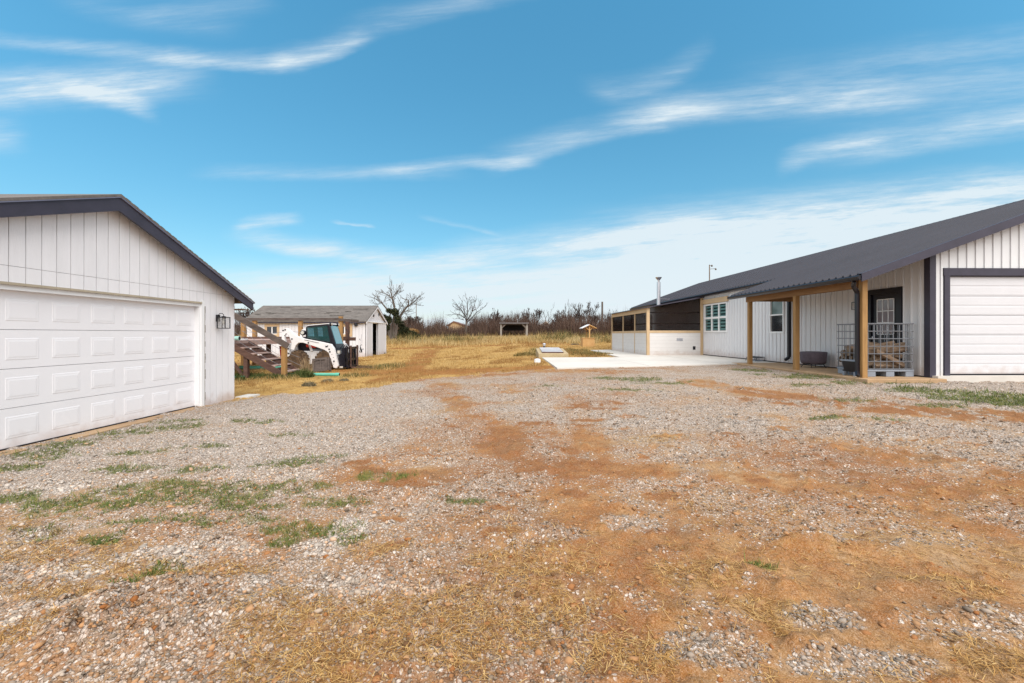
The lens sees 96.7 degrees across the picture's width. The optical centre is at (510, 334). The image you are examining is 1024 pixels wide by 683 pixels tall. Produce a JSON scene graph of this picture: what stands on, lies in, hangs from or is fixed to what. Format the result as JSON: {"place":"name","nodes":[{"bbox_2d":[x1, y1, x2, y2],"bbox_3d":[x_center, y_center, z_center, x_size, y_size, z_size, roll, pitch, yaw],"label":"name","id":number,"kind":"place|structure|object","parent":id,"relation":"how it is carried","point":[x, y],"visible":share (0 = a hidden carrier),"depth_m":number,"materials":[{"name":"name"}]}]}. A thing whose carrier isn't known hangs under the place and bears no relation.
{"place":"outdoors","nodes":[
{"label":"outdoors","id":0,"kind":"place"},
{"bbox_2d":[0,342,1023,682],"bbox_3d":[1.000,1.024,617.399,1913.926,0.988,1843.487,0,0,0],"label":"ground","id":1,"kind":"structure","parent":0,"point":[872,608],"depth_m":3.49,"materials":[{"name":"beige gravel"}]},
{"bbox_2d":[47,528,67,535],"bbox_3d":[-3.357,1.452,3.357,0.188,0.060,0.147,0,0,0],"label":"weed clump","id":2,"kind":"object","parent":1,"relation":"on","point":[58,530],"visible":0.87,"depth_m":3.35,"materials":[{"name":"beige plant"}]},
{"bbox_2d":[89,535,121,546],"bbox_3d":[-2.850,1.456,3.202,0.201,0.042,0.150,0,0,0],"label":"weed clump","id":3,"kind":"object","parent":1,"relation":"on","point":[109,541],"visible":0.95,"depth_m":3.19,"materials":[{"name":"green plant"}]},
{"bbox_2d":[0,194,254,455],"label":"detached garage","id":4,"kind":"structure","parent":1,"relation":"on","point":[116,311],"depth_m":7.14,"materials":[{"name":"white metal"}]},
{"bbox_2d":[0,290,194,450],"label":"garage door","id":5,"kind":"structure","parent":4,"relation":"in","point":[38,403],"depth_m":6.98,"materials":[{"name":"white metal"}]},
{"bbox_2d":[234,373,245,380],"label":"weed clump","id":6,"kind":"object","parent":1,"relation":"on","point":[236,377],"visible":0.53,"depth_m":14.62,"materials":[{"name":"green plant"}]},
{"bbox_2d":[234,306,254,335],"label":"bare tree","id":7,"kind":"object","parent":1,"relation":"on","point":[246,314],"visible":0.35,"depth_m":69.30,"materials":[{"name":"brown plant"}]},
{"bbox_2d":[235,394,259,397],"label":"stoop slab","id":8,"kind":"structure","parent":1,"relation":"on","point":[248,395],"depth_m":10.77,"materials":[{"name":"concrete"}]},
{"bbox_2d":[249,372,270,378],"bbox_3d":[-8.532,1.376,15.526,0.786,0.268,0.594,0,0,0],"label":"weed clump","id":9,"kind":"object","parent":1,"relation":"on","point":[262,374],"visible":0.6,"depth_m":15.44,"materials":[{"name":"green plant"}]},
{"bbox_2d":[239,366,280,369],"bbox_3d":[-10.449,1.418,19.150,1.730,0.205,0.198,0,0,-10],"label":"drain pipe","id":10,"kind":"object","parent":1,"relation":"on","point":[253,367],"visible":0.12,"depth_m":19.04,"materials":[{"name":"green plastic"}]},
{"bbox_2d":[267,372,283,378],"bbox_3d":[-8.007,1.394,15.501,0.675,0.233,0.518,0,0,0],"label":"weed clump","id":11,"kind":"object","parent":1,"relation":"on","point":[275,376],"visible":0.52,"depth_m":15.41,"materials":[{"name":"plant"}]},
{"bbox_2d":[234,312,358,377],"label":"wooden deck","id":12,"kind":"structure","parent":1,"relation":"on","point":[245,351],"depth_m":16.28,"materials":[{"name":"brown wood"}]},
{"bbox_2d":[292,367,315,377],"bbox_3d":[-7.192,1.311,15.895,0.831,0.399,0.647,0,0,-19],"label":"weed clump","id":13,"kind":"object","parent":1,"relation":"on","point":[305,373],"visible":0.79,"depth_m":15.76,"materials":[{"name":"green plant"}]},
{"bbox_2d":[298,354,313,371],"bbox_3d":[-7.345,1.063,16.425,0.577,0.894,0.536,0,0,-42],"label":"grass tuft","id":14,"kind":"object","parent":1,"relation":"on","point":[304,366],"visible":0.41,"depth_m":16.41,"materials":[{"name":"beige plant"}]},
{"bbox_2d":[301,379,315,386],"bbox_3d":[-5.743,1.389,13.001,0.494,0.222,0.370,0,0,0],"label":"weed clump","id":15,"kind":"object","parent":1,"relation":"on","point":[308,384],"visible":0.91,"depth_m":12.94,"materials":[{"name":"brown plant"}]},
{"bbox_2d":[290,373,339,375],"bbox_3d":[-7.249,1.450,16.350,2.202,0.130,0.129,0,0,0],"label":"drain pipe","id":16,"kind":"object","parent":1,"relation":"on","point":[327,374],"visible":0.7,"depth_m":16.30,"materials":[{"name":"green plastic"}]},
{"bbox_2d":[246,306,387,356],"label":"storage shed","id":17,"kind":"structure","parent":1,"relation":"on","point":[368,331],"depth_m":29.32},
{"bbox_2d":[264,324,278,336],"bbox_3d":[-15.035,-0.240,28.703,0.930,0.780,0.075,0,0,0],"label":"window","id":18,"kind":"structure","parent":17,"relation":"in","point":[270,328],"depth_m":28.66,"materials":[{"name":"beige wood"}]},
{"bbox_2d":[343,324,351,336],"bbox_3d":[-10.460,-0.240,28.703,0.980,0.780,0.075,0,0,0],"label":"window","id":19,"kind":"structure","parent":17,"relation":"in","point":[343,324],"depth_m":28.66,"materials":[{"name":"beige wood"}]},
{"bbox_2d":[366,322,372,355],"bbox_3d":[-9.095,0.340,29.335,0.050,2.200,1.230,0,0,0],"label":"sliding door","id":20,"kind":"structure","parent":17,"relation":"in","point":[369,326],"depth_m":29.32,"materials":[{"name":"white wood"}]},
{"bbox_2d":[378,323,385,354],"bbox_3d":[-9.095,0.340,32.260,0.050,2.200,1.920,0,0,0],"label":"sliding door","id":21,"kind":"structure","parent":17,"relation":"in","point":[381,327],"depth_m":32.04,"materials":[{"name":"white wood"}]},
{"bbox_2d":[312,357,330,371],"bbox_3d":[-7.508,1.205,18.102,0.730,0.618,0.397,0,0,0],"label":"wooden crate","id":22,"kind":"object","parent":1,"relation":"on","point":[321,364],"visible":0.91,"depth_m":18.01,"materials":[{"name":"brown wood"}]},
{"bbox_2d":[279,323,379,368],"bbox_3d":[-7.853,0.522,19.994,4.067,2.056,1.829,0,0,0],"label":"skid steer loader","id":23,"kind":"object","parent":1,"relation":"on","point":[321,340],"visible":0.8,"depth_m":19.44,"materials":[{"name":"metal"}]},
{"bbox_2d":[383,308,400,339],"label":"cedar tree","id":24,"kind":"object","parent":1,"relation":"on","point":[394,311],"visible":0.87,"depth_m":54.86,"materials":[{"name":"green plant"}]},
{"bbox_2d":[365,281,423,338],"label":"dead tree","id":25,"kind":"object","parent":1,"relation":"on","point":[394,306],"visible":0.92,"depth_m":56.00,"materials":[{"name":"brown plant"}]},
{"bbox_2d":[397,321,419,337],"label":"cedar tree","id":26,"kind":"object","parent":1,"relation":"on","point":[403,329],"visible":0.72,"depth_m":59.70,"materials":[{"name":"green plant"}]},
{"bbox_2d":[403,316,423,328],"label":"bare tree","id":27,"kind":"object","parent":1,"relation":"on","point":[411,320],"visible":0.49,"depth_m":75.61,"materials":[{"name":"brown plant"}]},
{"bbox_2d":[232,330,612,399],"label":"dry grass","id":28,"kind":"structure","parent":1,"relation":"on","point":[507,363],"depth_m":24.07,"materials":[{"name":"plant"}]},
{"bbox_2d":[234,305,633,337],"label":"brush","id":29,"kind":"object","parent":1,"relation":"on","point":[562,322],"visible":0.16,"depth_m":72.41,"materials":[{"name":"brown plant"}]},
{"bbox_2d":[447,321,467,329],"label":"farmhouse","id":30,"kind":"object","parent":1,"relation":"on","point":[453,323],"visible":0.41,"depth_m":135.50,"materials":[{"name":"beige wood"}]},
{"bbox_2d":[452,294,486,333],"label":"bare tree","id":31,"kind":"object","parent":1,"relation":"on","point":[465,317],"visible":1,"depth_m":71.88,"materials":[{"name":"brown plant"}]},
{"bbox_2d":[485,308,504,321],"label":"bare tree","id":32,"kind":"object","parent":1,"relation":"on","point":[497,317],"visible":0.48,"depth_m":79.45,"materials":[{"name":"brown plant"}]},
{"bbox_2d":[386,334,610,346],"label":"tall grass","id":33,"kind":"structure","parent":1,"relation":"on","point":[575,338],"depth_m":49.60,"materials":[{"name":"beige plant"}]},
{"bbox_2d":[0,395,1023,682],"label":"straw","id":34,"kind":"object","parent":1,"relation":"on","point":[472,635],"visible":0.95,"depth_m":2.30,"materials":[{"name":"beige plant"}]},
{"bbox_2d":[0,368,1023,582],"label":"weeds","id":35,"kind":"object","parent":1,"relation":"on","point":[126,500],"visible":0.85,"depth_m":4.16,"materials":[{"name":"green plant"}]},
{"bbox_2d":[0,385,1023,682],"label":"dirt clods","id":36,"kind":"object","parent":1,"relation":"on","point":[452,669],"visible":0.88,"depth_m":2.41,"materials":[{"name":"soil"}]},
{"bbox_2d":[499,322,528,335],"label":"pole shelter","id":37,"kind":"object","parent":1,"relation":"on","point":[513,326],"visible":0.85,"depth_m":69.12,"materials":[{"name":"grey wood"}]},
{"bbox_2d":[513,351,535,355],"bbox_3d":[0.747,0.981,23.568,1.331,0.343,0.988,0,0,0],"label":"weed clump","id":38,"kind":"object","parent":1,"relation":"on","point":[524,353],"visible":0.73,"depth_m":23.41,"materials":[{"name":"beige plant"}]},
{"bbox_2d":[515,308,541,326],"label":"bare tree","id":39,"kind":"object","parent":1,"relation":"on","point":[538,312],"visible":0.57,"depth_m":79.19,"materials":[{"name":"brown plant"}]},
{"bbox_2d":[536,343,568,357],"bbox_3d":[1.965,0.830,22.017,1.370,0.740,2.535,0,0,0],"label":"storm shelter","id":40,"kind":"object","parent":1,"relation":"on","point":[543,351],"visible":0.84,"depth_m":21.07,"materials":[{"name":"concrete"}]},
{"bbox_2d":[540,347,563,352],"bbox_3d":[1.945,0.765,21.892,0.990,0.210,1.975,0,0,0],"label":"door","id":41,"kind":"structure","parent":40,"relation":"in","point":[543,349],"depth_m":21.48,"materials":[{"name":"white metal"}]},
{"bbox_2d":[552,310,575,326],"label":"bare tree","id":42,"kind":"object","parent":1,"relation":"on","point":[555,314],"visible":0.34,"depth_m":80.27,"materials":[{"name":"brown plant"}]},
{"bbox_2d":[571,352,592,355],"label":"weed clump","id":43,"kind":"object","parent":1,"relation":"on","point":[583,353],"visible":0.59,"depth_m":23.10,"materials":[{"name":"beige plant"}]},
{"bbox_2d":[572,302,599,321],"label":"bare tree","id":44,"kind":"object","parent":1,"relation":"on","point":[578,313],"visible":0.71,"depth_m":79.69,"materials":[{"name":"brown plant"}]},
{"bbox_2d":[579,324,596,346],"bbox_3d":[6.130,0.139,36.000,1.160,1.830,1.300,0,0,0],"label":"wishing well","id":45,"kind":"object","parent":1,"relation":"on","point":[587,342],"visible":0.91,"depth_m":35.52,"materials":[{"name":"brown wood"}]},
{"bbox_2d":[580,313,600,323],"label":"bare tree","id":46,"kind":"object","parent":1,"relation":"on","point":[595,317],"visible":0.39,"depth_m":81.67,"materials":[{"name":"brown plant"}]},
{"bbox_2d":[591,309,610,323],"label":"bare tree","id":47,"kind":"object","parent":1,"relation":"on","point":[604,317],"visible":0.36,"depth_m":84.30,"materials":[{"name":"brown plant"}]},
{"bbox_2d":[601,302,602,321],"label":"utility pole","id":48,"kind":"object","parent":1,"relation":"on","point":[601,310],"visible":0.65,"depth_m":77.92,"materials":[{"name":"grey wood"}]},
{"bbox_2d":[542,350,776,368],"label":"patio slab","id":49,"kind":"structure","parent":1,"relation":"on","point":[622,359],"depth_m":17.49,"materials":[{"name":"concrete"}]},
{"bbox_2d":[609,277,703,354],"bbox_3d":[8.058,-1.070,26.252,2.920,4.300,7.520,0,0,-1],"label":"screened porch","id":50,"kind":"object","parent":49,"relation":"on","point":[647,342],"visible":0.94,"depth_m":22.68,"materials":[{"name":"beige wood"}]},
{"bbox_2d":[746,356,764,360],"bbox_3d":[9.478,0.966,17.642,0.390,0.214,0.724,0,0,-1],"label":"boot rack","id":51,"kind":"object","parent":49,"relation":"on","point":[754,357],"visible":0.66,"depth_m":17.40,"materials":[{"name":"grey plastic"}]},
{"bbox_2d":[630,199,1023,383],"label":"metal house","id":52,"kind":"structure","parent":1,"relation":"on","point":[952,289],"depth_m":11.56,"materials":[{"name":"metal"}]},
{"bbox_2d":[704,302,727,331],"bbox_3d":[9.650,-0.780,21.422,0.075,1.360,2.250,0,0,-1],"label":"window","id":53,"kind":"structure","parent":52,"relation":"in","point":[715,314],"depth_m":21.35,"materials":[{"name":"white glass"}]},
{"bbox_2d":[769,302,784,332],"bbox_3d":[9.758,-0.710,16.648,0.075,1.340,0.860,0,0,-1],"label":"window","id":54,"kind":"structure","parent":52,"relation":"in","point":[776,309],"depth_m":16.66,"materials":[{"name":"white glass"}]},
{"bbox_2d":[840,359,854,375],"bbox_3d":[8.465,0.830,11.260,0.230,0.390,0.520,0,0,0],"label":"storage bin","id":55,"kind":"object","parent":52,"relation":"on","point":[849,365],"visible":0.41,"depth_m":11.31,"materials":[{"name":"grey plastic"}]},
{"bbox_2d":[837,323,913,376],"bbox_3d":[9.150,0.378,11.460,1.162,1.295,1.040,0,0,0],"label":"wire tote cage","id":56,"kind":"object","parent":52,"relation":"on","point":[905,372],"visible":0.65,"depth_m":10.96,"materials":[{"name":"grey metal"}]},
{"bbox_2d":[845,345,854,351],"bbox_3d":[9.052,0.394,11.703,0.885,0.242,0.206,0,0,-9],"label":"firewood log","id":57,"kind":"object","parent":56,"relation":"in","point":[852,348],"visible":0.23,"depth_m":11.58,"materials":[{"name":"brown wood"}]},
{"bbox_2d":[868,355,882,360],"bbox_3d":[9.187,0.601,11.227,0.791,0.245,0.175,0,0,-13],"label":"firewood log","id":58,"kind":"object","parent":56,"relation":"in","point":[871,357],"visible":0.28,"depth_m":11.11,"materials":[{"name":"brown wood"}]},
{"bbox_2d":[868,341,894,347],"bbox_3d":[9.082,0.303,11.277,0.774,0.288,0.165,0,0,0],"label":"firewood log","id":59,"kind":"object","parent":56,"relation":"in","point":[888,343],"visible":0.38,"depth_m":11.21,"materials":[{"name":"brown wood"}]},
{"bbox_2d":[868,359,898,365],"bbox_3d":[9.042,0.696,11.121,0.818,0.166,0.116,0,0,10],"label":"firewood log","id":60,"kind":"object","parent":56,"relation":"in","point":[870,363],"visible":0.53,"depth_m":11.09,"materials":[{"name":"brown wood"}]},
{"bbox_2d":[872,364,898,368],"bbox_3d":[9.161,0.776,11.060,0.669,0.127,0.126,0,0,-3],"label":"firewood log","id":61,"kind":"object","parent":56,"relation":"in","point":[889,366],"visible":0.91,"depth_m":11.02,"materials":[{"name":"brown wood"}]},
{"bbox_2d":[868,345,906,354],"bbox_3d":[9.109,0.388,11.090,0.961,0.242,0.149,0,0,1],"label":"firewood log","id":62,"kind":"object","parent":56,"relation":"in","point":[889,349],"visible":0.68,"depth_m":11.02,"materials":[{"name":"brown wood"}]},
{"bbox_2d":[873,347,904,368],"bbox_3d":[9.170,0.577,11.058,0.675,0.518,0.190,0,0,0],"label":"firewood log","id":63,"kind":"object","parent":56,"relation":"in","point":[890,358],"visible":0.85,"depth_m":10.97,"materials":[{"name":"brown wood"}]},
{"bbox_2d":[877,342,904,347],"bbox_3d":[9.242,0.321,11.143,0.861,0.257,0.119,0,0,-2],"label":"firewood log","id":64,"kind":"object","parent":56,"relation":"in","point":[901,344],"visible":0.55,"depth_m":11.13,"materials":[{"name":"brown wood"}]},
{"bbox_2d":[892,354,902,358],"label":"firewood log","id":65,"kind":"object","parent":56,"relation":"in","point":[896,356],"visible":0.12,"depth_m":11.14,"materials":[{"name":"brown wood"}]},
{"bbox_2d":[872,293,895,343],"bbox_3d":[9.863,-0.054,11.994,0.105,2.028,0.806,0,0,-1],"label":"entry door","id":66,"kind":"structure","parent":52,"relation":"in","point":[883,305],"depth_m":12.01,"materials":[{"name":"black glass"}]},
{"bbox_2d":[950,277,1023,374],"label":"garage door","id":67,"kind":"structure","parent":52,"relation":"in","point":[979,345],"depth_m":10.82,"materials":[{"name":"white metal"}]},
{"bbox_2d":[0,0,1023,329],"label":"sky","id":68,"kind":"structure","parent":0,"point":[522,155],"materials":[{"name":"blue"}]},
{"bbox_2d":[800,351,827,367],"bbox_3d":[9.343,0.778,14.036,0.724,0.506,0.724,0,0,-1],"label":"fire pit","id":69,"kind":"object","parent":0,"point":[811,358],"visible":0.97,"depth_m":13.78,"materials":[{"name":"grey metal"}]}
]}

